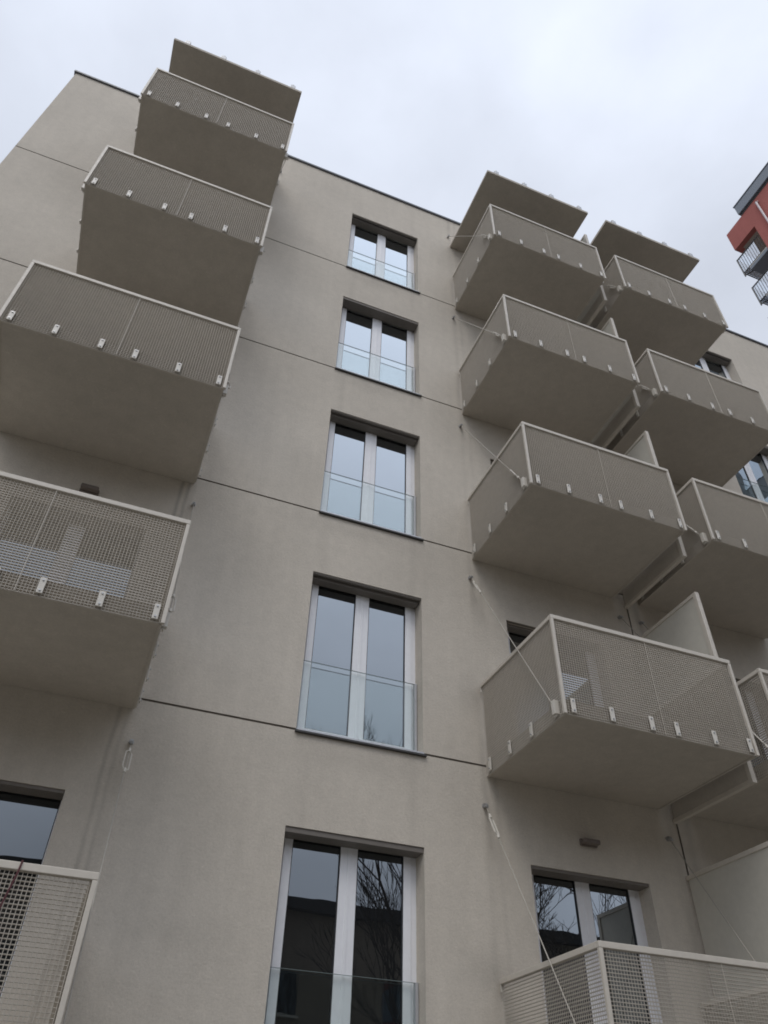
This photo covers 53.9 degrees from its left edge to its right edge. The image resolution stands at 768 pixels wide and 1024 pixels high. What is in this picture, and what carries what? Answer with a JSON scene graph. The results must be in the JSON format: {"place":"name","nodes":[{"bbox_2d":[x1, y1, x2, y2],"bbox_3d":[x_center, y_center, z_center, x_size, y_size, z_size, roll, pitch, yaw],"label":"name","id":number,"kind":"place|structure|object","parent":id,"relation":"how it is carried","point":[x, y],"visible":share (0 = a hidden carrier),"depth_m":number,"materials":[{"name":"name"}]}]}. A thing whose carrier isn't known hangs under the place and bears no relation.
{"place":"outdoors","nodes":[
{"label":"outdoors","id":0,"kind":"place"},
{"bbox_2d":[0,38,767,1023],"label":"apartment building","id":1,"kind":"structure","parent":0,"point":[382,608],"depth_m":8.21,"materials":[{"name":"paint"}]},
{"bbox_2d":[0,860,23,908],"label":"strap","id":2,"kind":"object","parent":1,"relation":"attached to","point":[10,886],"visible":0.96,"depth_m":4.45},
{"bbox_2d":[0,780,64,998],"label":"balcony door","id":3,"kind":"structure","parent":1,"relation":"in","point":[28,813],"depth_m":6.24,"materials":[{"name":"clear glass"}]},
{"bbox_2d":[0,497,144,597],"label":"balcony door","id":4,"kind":"structure","parent":1,"relation":"in","point":[13,497],"depth_m":8.00,"materials":[{"name":"clear glass"}]},
{"bbox_2d":[264,826,422,1023],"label":"window","id":5,"kind":"structure","parent":1,"relation":"in","point":[344,945],"depth_m":6.66,"materials":[{"name":"clear glass"}]},
{"bbox_2d":[295,572,426,756],"bbox_3d":[-0.242,1.633,8.434,1.413,2.142,0.309,16,-44,-15],"label":"window","id":6,"kind":"structure","parent":1,"relation":"in","point":[358,686],"depth_m":8.44,"materials":[{"name":"clear glass"}]},
{"bbox_2d":[319,410,423,541],"bbox_3d":[-0.171,-0.522,10.373,1.413,2.142,0.309,16,-44,-15],"label":"window","id":7,"kind":"structure","parent":1,"relation":"in","point":[369,479],"depth_m":10.45,"materials":[{"name":"clear glass"}]},
{"bbox_2d":[335,297,421,396],"bbox_3d":[-0.101,-2.676,12.313,1.413,2.142,0.309,16,-44,-15],"label":"window","id":8,"kind":"structure","parent":1,"relation":"in","point":[375,345],"depth_m":12.46,"materials":[{"name":"clear glass"}]},
{"bbox_2d":[346,214,419,293],"bbox_3d":[-0.030,-4.831,14.253,1.413,2.142,0.309,16,-44,-15],"label":"window","id":9,"kind":"structure","parent":1,"relation":"in","point":[373,254],"depth_m":14.47,"materials":[{"name":"clear glass"}]},
{"bbox_2d":[506,621,603,731],"bbox_3d":[2.105,2.282,9.124,1.402,2.108,0.263,16,-44,-15],"label":"balcony door","id":10,"kind":"structure","parent":1,"relation":"in","point":[517,634],"depth_m":9.56,"materials":[{"name":"clear glass"}]},
{"bbox_2d":[531,865,662,1023],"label":"balcony door","id":11,"kind":"structure","parent":1,"relation":"in","point":[574,910],"depth_m":7.53,"materials":[{"name":"clear glass"}]},
{"bbox_2d":[694,351,730,379],"bbox_3d":[7.087,-2.829,16.217,1.412,2.142,0.309,16,-44,-15],"label":"window","id":12,"kind":"structure","parent":1,"relation":"in","point":[717,364],"depth_m":16.83,"materials":[{"name":"clear glass"}]},
{"bbox_2d":[726,677,767,766],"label":"balcony door","id":13,"kind":"structure","parent":1,"relation":"in","point":[729,677],"depth_m":10.25,"materials":[{"name":"clear glass"}]},
{"bbox_2d":[735,446,767,501],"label":"window","id":14,"kind":"structure","parent":1,"relation":"in","point":[752,479],"depth_m":14.38,"materials":[{"name":"clear glass"}]},
{"bbox_2d":[0,0,767,344],"label":"sky","id":15,"kind":"structure","parent":0,"point":[648,117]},
{"bbox_2d":[727,162,767,305],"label":"apartment tower","id":16,"kind":"structure","parent":0,"point":[747,235],"depth_m":40.33,"materials":[{"name":"red paint"}]}
]}

